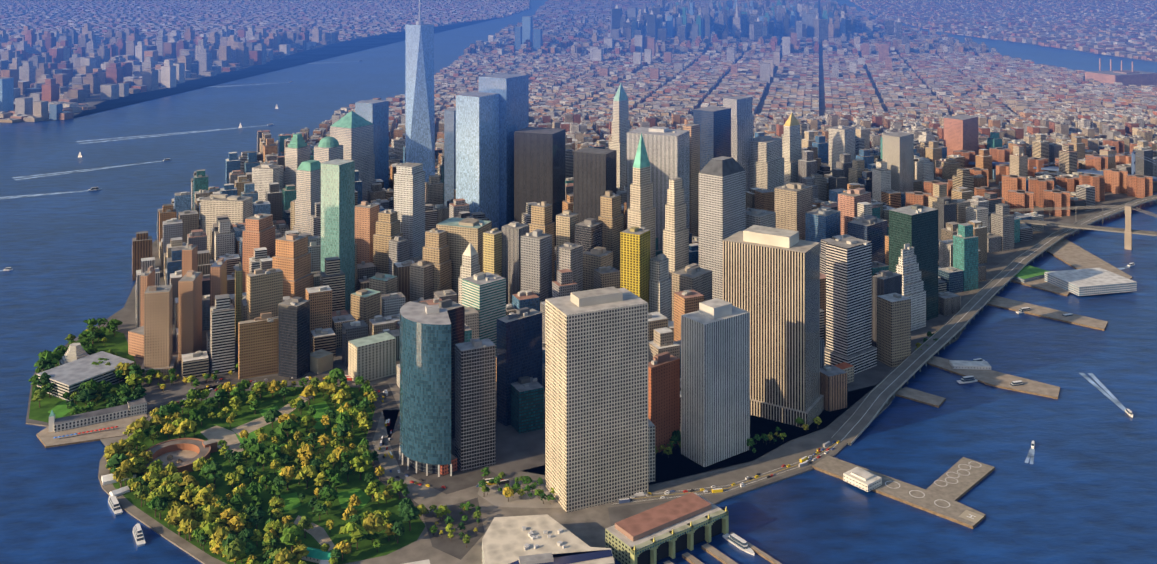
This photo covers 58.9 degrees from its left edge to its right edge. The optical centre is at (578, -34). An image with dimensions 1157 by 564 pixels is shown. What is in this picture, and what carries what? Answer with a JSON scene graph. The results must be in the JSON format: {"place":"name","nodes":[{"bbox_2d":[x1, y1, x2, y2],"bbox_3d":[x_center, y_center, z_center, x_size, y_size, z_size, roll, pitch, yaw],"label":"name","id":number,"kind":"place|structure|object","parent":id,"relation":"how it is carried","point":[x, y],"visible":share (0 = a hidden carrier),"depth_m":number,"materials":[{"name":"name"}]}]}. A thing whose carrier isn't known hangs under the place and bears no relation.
{"place":"outdoors","nodes":[
{"label":"outdoors","id":0,"kind":"place"},
{"bbox_2d":[197,363,237,390],"bbox_3d":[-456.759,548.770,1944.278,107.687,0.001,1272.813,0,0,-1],"label":"street","id":1,"kind":"structure","parent":0,"point":[226,378],"depth_m":1359.02,"materials":[{"name":"grey asphalt"}]},
{"bbox_2d":[201,425,243,452],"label":"plaza","id":2,"kind":"structure","parent":0,"point":[219,433],"depth_m":1196.99,"materials":[{"name":"grey concrete"}]},
{"bbox_2d":[235,430,256,442],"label":"lawn","id":3,"kind":"structure","parent":0,"point":[252,434],"depth_m":1194.45,"materials":[{"name":"green plant"}]},
{"bbox_2d":[0,0,516,122],"bbox_3d":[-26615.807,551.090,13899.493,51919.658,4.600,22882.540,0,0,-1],"label":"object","id":4,"kind":"structure","parent":0,"point":[322,52],"depth_m":5585.02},
{"bbox_2d":[259,406,278,415],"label":"lawn","id":5,"kind":"structure","parent":0,"point":[263,412],"depth_m":1270.01,"materials":[{"name":"green plant"}]},
{"bbox_2d":[231,396,312,435],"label":"park path","id":6,"kind":"structure","parent":0,"point":[253,425],"depth_m":1231.06,"materials":[{"name":"beige concrete"}]},
{"bbox_2d":[280,492,300,511],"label":"lawn","id":7,"kind":"structure","parent":0,"point":[291,500],"depth_m":1051.47,"materials":[{"name":"green plant"}]},
{"bbox_2d":[294,515,334,550],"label":"park path","id":8,"kind":"structure","parent":0,"point":[319,534],"depth_m":990.34,"materials":[{"name":"grey concrete"}]},
{"bbox_2d":[309,401,330,428],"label":"lawn","id":9,"kind":"structure","parent":0,"point":[321,408],"depth_m":1258.63,"materials":[{"name":"green plant"}]},
{"bbox_2d":[337,488,370,507],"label":"lawn","id":10,"kind":"structure","parent":0,"point":[344,496],"depth_m":1059.40,"materials":[{"name":"green plant"}]},
{"bbox_2d":[366,383,497,506],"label":"road","id":11,"kind":"structure","parent":0,"point":[458,480],"depth_m":1127.37,"materials":[{"name":"grey asphalt"}]},
{"bbox_2d":[478,478,597,507],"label":"plaza","id":12,"kind":"structure","parent":0,"point":[495,497],"depth_m":1057.38,"materials":[{"name":"grey concrete"}]},
{"bbox_2d":[0,0,1156,563],"bbox_3d":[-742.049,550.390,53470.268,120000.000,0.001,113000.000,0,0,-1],"label":"water","id":13,"kind":"structure","parent":0,"point":[1082,488],"depth_m":1353.22,"materials":[{"name":"blue liquid"}]},
{"bbox_2d":[0,190,87,198],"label":"boat wake","id":14,"kind":"object","parent":13,"relation":"on","point":[37,194],"visible":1,"depth_m":2465.58,"materials":[{"name":"liquid"}]},
{"bbox_2d":[13,161,159,179],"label":"boat wake","id":15,"kind":"object","parent":13,"relation":"on","point":[75,172],"visible":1,"depth_m":2754.71,"materials":[{"name":"white liquid"}]},
{"bbox_2d":[36,414,147,447],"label":"pier","id":16,"kind":"structure","parent":13,"relation":"in","point":[45,436],"depth_m":1203.40,"materials":[{"name":"beige concrete"}]},
{"bbox_2d":[88,187,101,190],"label":"boat","id":17,"kind":"object","parent":13,"relation":"in","point":[94,188],"visible":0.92,"depth_m":2522.62,"materials":[{"name":"white"}]},
{"bbox_2d":[108,496,122,515],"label":"tour boat","id":18,"kind":"object","parent":13,"relation":"on","point":[113,502],"visible":0.96,"depth_m":1037.27,"materials":[{"name":"white metal"}]},
{"bbox_2d":[132,523,145,546],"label":"tour boat","id":19,"kind":"object","parent":13,"relation":"on","point":[137,532],"visible":0.98,"depth_m":982.02,"materials":[{"name":"white metal"}]},
{"bbox_2d":[76,125,267,143],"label":"boat wake","id":20,"kind":"object","parent":13,"relation":"on","point":[154,136],"visible":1,"depth_m":3322.99,"materials":[{"name":"white liquid"}]},
{"bbox_2d":[205,82,288,87],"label":"boat wake","id":21,"kind":"object","parent":13,"relation":"on","point":[238,85],"visible":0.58,"depth_m":4751.19,"materials":[{"name":"white liquid"}]},
{"bbox_2d":[682,552,703,563],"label":"pier","id":22,"kind":"structure","parent":13,"relation":"on","point":[689,557],"depth_m":948.47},
{"bbox_2d":[701,543,737,563],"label":"pier","id":23,"kind":"structure","parent":13,"relation":"on","point":[716,553],"depth_m":954.92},
{"bbox_2d":[722,533,754,554],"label":"boat","id":24,"kind":"object","parent":13,"relation":"in","point":[737,541],"visible":0.94,"depth_m":971.13,"materials":[{"name":"white metal"}]},
{"bbox_2d":[730,532,781,563],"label":"pier","id":25,"kind":"structure","parent":13,"relation":"on","point":[767,557],"depth_m":956.55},
{"bbox_2d":[812,455,994,528],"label":"pier","id":26,"kind":"structure","parent":13,"relation":"in","point":[951,494],"depth_m":1077.02,"materials":[{"name":"grey concrete"}]},
{"bbox_2d":[958,510,983,522],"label":"helipad","id":27,"kind":"object","parent":26,"relation":"on","point":[966,513],"visible":1,"depth_m":1020.18,"materials":[{"name":"beige"}]},
{"bbox_2d":[895,387,945,407],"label":"pier","id":28,"kind":"structure","parent":13,"relation":"in","point":[921,397],"depth_m":1306.08,"materials":[{"name":"grey concrete"}]},
{"bbox_2d":[957,376,977,383],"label":"ferry","id":29,"kind":"object","parent":13,"relation":"on","point":[967,379],"visible":0.81,"depth_m":1355.55,"materials":[{"name":"white metal"}]},
{"bbox_2d":[927,356,1059,398],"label":"pier","id":30,"kind":"structure","parent":13,"relation":"in","point":[992,378],"depth_m":1356.60,"materials":[{"name":"beige concrete"}]},
{"bbox_2d":[1010,380,1022,385],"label":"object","id":31,"kind":"object","parent":30,"relation":"on","point":[1017,383],"visible":0.58,"depth_m":1340.40,"materials":[{"name":"white"}]},
{"bbox_2d":[1025,448,1034,463],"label":"wake boat","id":32,"kind":"object","parent":13,"relation":"on","point":[1031,452],"visible":1,"depth_m":1151.37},
{"bbox_2d":[1011,278,1069,295],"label":"pier","id":33,"kind":"structure","parent":13,"relation":"in","point":[1042,284],"depth_m":1755.52,"materials":[{"name":"grey concrete"}]},
{"bbox_2d":[949,266,1136,369],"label":"pier buildings","id":34,"kind":"structure","parent":33,"relation":"on","point":[1088,281],"depth_m":1738.80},
{"bbox_2d":[987,296,1107,330],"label":"pier","id":35,"kind":"structure","parent":13,"relation":"in","point":[1036,310],"depth_m":1618.79,"materials":[{"name":"concrete"}]},
{"bbox_2d":[1015,307,1030,313],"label":"ferry","id":36,"kind":"object","parent":35,"relation":"on","point":[1021,310],"visible":0.69,"depth_m":1629.37,"materials":[{"name":"white metal"}]},
{"bbox_2d":[1047,238,1131,279],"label":"pier","id":37,"kind":"structure","parent":13,"relation":"in","point":[1071,254],"depth_m":1930.67,"materials":[{"name":"beige concrete"}]},
{"bbox_2d":[1079,373,1125,410],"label":"boat wake","id":38,"kind":"object","parent":13,"relation":"on","point":[1114,400],"visible":0.92,"depth_m":1333.89,"materials":[{"name":"liquid"}]},
{"bbox_2d":[1124,203,1131,249],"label":"bridge tower","id":39,"kind":"structure","parent":13,"relation":"in","point":[1128,235],"depth_m":1994.71,"materials":[{"name":"beige stone"}]},
{"bbox_2d":[1124,409,1132,416],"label":"speed boat","id":40,"kind":"object","parent":13,"relation":"on","point":[1128,412],"visible":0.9,"depth_m":1257.72,"materials":[{"name":"white plastic"}]},
{"bbox_2d":[26,1,1156,563],"bbox_3d":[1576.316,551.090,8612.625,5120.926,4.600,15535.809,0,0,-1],"label":"ground","id":41,"kind":"structure","parent":0,"point":[516,451],"depth_m":1372.34,"materials":[{"name":"concrete"}]},
{"bbox_2d":[29,326,142,422],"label":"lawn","id":42,"kind":"structure","parent":41,"relation":"on","point":[117,343],"depth_m":1311.50,"materials":[{"name":"green plant"}]},
{"bbox_2d":[48,400,77,417],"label":"lawn","id":43,"kind":"structure","parent":42,"relation":"on","point":[60,410],"depth_m":1268.58,"materials":[{"name":"green plant"}]},
{"bbox_2d":[37,343,429,563],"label":"waterfront buildings","id":44,"kind":"structure","parent":41,"relation":"on","point":[73,370],"depth_m":1299.17,"materials":[{"name":"grey concrete"}]},
{"bbox_2d":[148,375,371,414],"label":"road","id":45,"kind":"structure","parent":41,"relation":"on","point":[269,378],"depth_m":1359.02,"materials":[{"name":"grey asphalt"}]},
{"bbox_2d":[98,378,614,563],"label":"promenade","id":46,"kind":"structure","parent":41,"relation":"on","point":[589,526],"depth_m":1024.66,"materials":[{"name":"grey concrete"}]},
{"bbox_2d":[110,387,424,563],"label":"park grass","id":47,"kind":"structure","parent":46,"relation":"on","point":[366,549],"depth_m":1081.83,"materials":[{"name":"green plant"}]},
{"bbox_2d":[142,438,216,473],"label":"circular fort","id":48,"kind":"structure","parent":47,"relation":"on","point":[182,454],"depth_m":1152.21,"materials":[{"name":"brown stone"}]},
{"bbox_2d":[422,497,484,559],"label":"terminal forecourt","id":49,"kind":"structure","parent":41,"relation":"on","point":[455,546],"depth_m":997.35,"materials":[{"name":"grey concrete"}]},
{"bbox_2d":[28,318,938,563],"bbox_3d":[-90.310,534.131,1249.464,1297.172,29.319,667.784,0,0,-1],"label":"park trees","id":50,"kind":"object","parent":41,"relation":"on","point":[125,459],"visible":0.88,"depth_m":1092.55,"materials":[{"name":"green plant"}]},
{"bbox_2d":[168,375,839,503],"bbox_3d":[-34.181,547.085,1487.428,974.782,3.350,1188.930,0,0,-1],"label":"traffic","id":51,"kind":"object","parent":41,"relation":"on","point":[716,490],"visible":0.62,"depth_m":1112.91,"materials":[{"name":"multicoloured metal"}]},
{"bbox_2d":[0,0,1156,512],"bbox_3d":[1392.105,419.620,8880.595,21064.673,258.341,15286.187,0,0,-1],"label":"city buildings","id":52,"kind":"structure","parent":41,"relation":"on","point":[146,46],"depth_m":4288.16,"materials":[{"name":"beige concrete"}]},
{"bbox_2d":[482,492,728,563],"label":"ferry terminals","id":53,"kind":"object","parent":41,"relation":"on","point":[671,528],"visible":1,"depth_m":955.24,"materials":[{"name":"grey concrete"}]},
{"bbox_2d":[510,550,611,563],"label":"facade","id":54,"kind":"structure","parent":53,"relation":"on","point":[567,558],"depth_m":917.28,"materials":[{"name":"blue"}]},
{"bbox_2d":[832,195,1156,444],"bbox_3d":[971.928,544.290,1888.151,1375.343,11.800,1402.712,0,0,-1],"label":"elevated highway","id":55,"kind":"structure","parent":41,"relation":"on","point":[899,375],"depth_m":1487.99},
{"bbox_2d":[831,195,1154,437],"bbox_3d":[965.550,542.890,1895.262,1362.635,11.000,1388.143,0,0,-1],"label":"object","id":56,"kind":"object","parent":55,"relation":"on","point":[957,313],"visible":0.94,"depth_m":1569.93,"materials":[{"name":"grey concrete"}]},
{"bbox_2d":[841,199,1146,440],"bbox_3d":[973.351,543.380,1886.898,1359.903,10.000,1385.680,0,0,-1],"label":"fdr median","id":57,"kind":"object","parent":55,"relation":"on","point":[954,325],"visible":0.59,"depth_m":1544.21,"materials":[{"name":"grey concrete"}]},
{"bbox_2d":[848,200,1156,444],"bbox_3d":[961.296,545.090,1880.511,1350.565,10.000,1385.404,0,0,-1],"label":"highway support pillars","id":58,"kind":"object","parent":55,"relation":"attached to","point":[994,297],"visible":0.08,"depth_m":1654.61,"materials":[{"name":"grey concrete"}]},
{"bbox_2d":[850,199,1155,443],"bbox_3d":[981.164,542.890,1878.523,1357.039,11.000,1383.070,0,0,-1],"label":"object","id":59,"kind":"object","parent":55,"relation":"on","point":[968,320],"visible":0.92,"depth_m":1517.99,"materials":[{"name":"grey concrete"}]},
{"bbox_2d":[1131,151,1134,174],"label":"building","id":60,"kind":"structure","parent":41,"relation":"on","point":[1133,163],"depth_m":2485.88,"materials":[{"name":"blue glass"}]},
{"bbox_2d":[1045,154,1154,164],"bbox_3d":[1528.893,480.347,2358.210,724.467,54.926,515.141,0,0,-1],"label":"bridge cable","id":61,"kind":"object","parent":60,"relation":"attached to","point":[1101,157],"visible":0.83,"depth_m":2515.39,"materials":[{"name":"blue metal"}]},
{"bbox_2d":[1048,152,1156,162],"bbox_3d":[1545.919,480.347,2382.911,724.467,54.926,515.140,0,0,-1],"label":"bridge cable","id":62,"kind":"object","parent":60,"relation":"attached to","point":[1110,154],"visible":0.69,"depth_m":2537.82,"materials":[{"name":"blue metal"}]},
{"bbox_2d":[502,235,1048,507],"bbox_3d":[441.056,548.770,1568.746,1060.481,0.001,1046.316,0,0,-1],"label":"street","id":63,"kind":"structure","parent":0,"point":[677,471],"depth_m":1143.42,"materials":[{"name":"grey asphalt"}]},
{"bbox_2d":[616,443,837,503],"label":"lane line","id":64,"kind":"object","parent":63,"relation":"on","point":[737,487],"visible":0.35,"depth_m":1077.65,"materials":[{"name":"white paint"}]},
{"bbox_2d":[618,440,838,500],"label":"lane line","id":65,"kind":"object","parent":63,"relation":"on","point":[738,484],"visible":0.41,"depth_m":1092.30,"materials":[{"name":"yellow paint"}]},
{"bbox_2d":[654,443,832,493],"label":"lane line","id":66,"kind":"object","parent":63,"relation":"on","point":[745,479],"visible":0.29,"depth_m":1094.43,"materials":[{"name":"white paint"}]},
{"bbox_2d":[843,467,881,491],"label":"pier building","id":67,"kind":"structure","parent":0,"point":[863,479],"depth_m":1081.17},
{"bbox_2d":[860,6,1156,61],"bbox_3d":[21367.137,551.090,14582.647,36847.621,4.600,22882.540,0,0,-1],"label":"riverbank","id":68,"kind":"structure","parent":0,"point":[1040,45],"depth_m":6813.82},
{"bbox_2d":[968,161,1156,181],"bbox_3d":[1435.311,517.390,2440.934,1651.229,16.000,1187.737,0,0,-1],"label":"bridge deck","id":69,"kind":"structure","parent":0,"point":[1052,168],"depth_m":2585.54,"materials":[{"name":"blue metal"}]},
{"bbox_2d":[1020,220,1156,235],"bbox_3d":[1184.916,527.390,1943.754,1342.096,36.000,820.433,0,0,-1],"label":"bridge deck","id":70,"kind":"structure","parent":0,"point":[1097,228],"depth_m":2041.16,"materials":[{"name":"grey concrete"}]},
{"bbox_2d":[1010,207,1154,216],"bbox_3d":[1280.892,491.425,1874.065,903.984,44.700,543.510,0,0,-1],"label":"bridge cable","id":71,"kind":"object","parent":70,"relation":"on","point":[1086,208],"visible":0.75,"depth_m":2040.27,"materials":[{"name":"grey metal"}]},
{"bbox_2d":[1010,207,1156,216],"bbox_3d":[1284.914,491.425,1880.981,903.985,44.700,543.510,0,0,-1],"label":"bridge cable","id":72,"kind":"object","parent":70,"relation":"on","point":[1074,208],"visible":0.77,"depth_m":2053.12,"materials":[{"name":"grey metal"}]},
{"bbox_2d":[1014,206,1156,215],"bbox_3d":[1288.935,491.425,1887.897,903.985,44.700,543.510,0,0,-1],"label":"bridge cable","id":73,"kind":"object","parent":70,"relation":"on","point":[1076,207],"visible":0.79,"depth_m":2057.16,"materials":[{"name":"grey metal"}]},
{"bbox_2d":[1020,205,1156,214],"bbox_3d":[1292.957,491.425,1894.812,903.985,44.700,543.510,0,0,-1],"label":"bridge cable","id":74,"kind":"object","parent":70,"relation":"on","point":[1082,206],"visible":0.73,"depth_m":2057.99,"materials":[{"name":"grey metal"}]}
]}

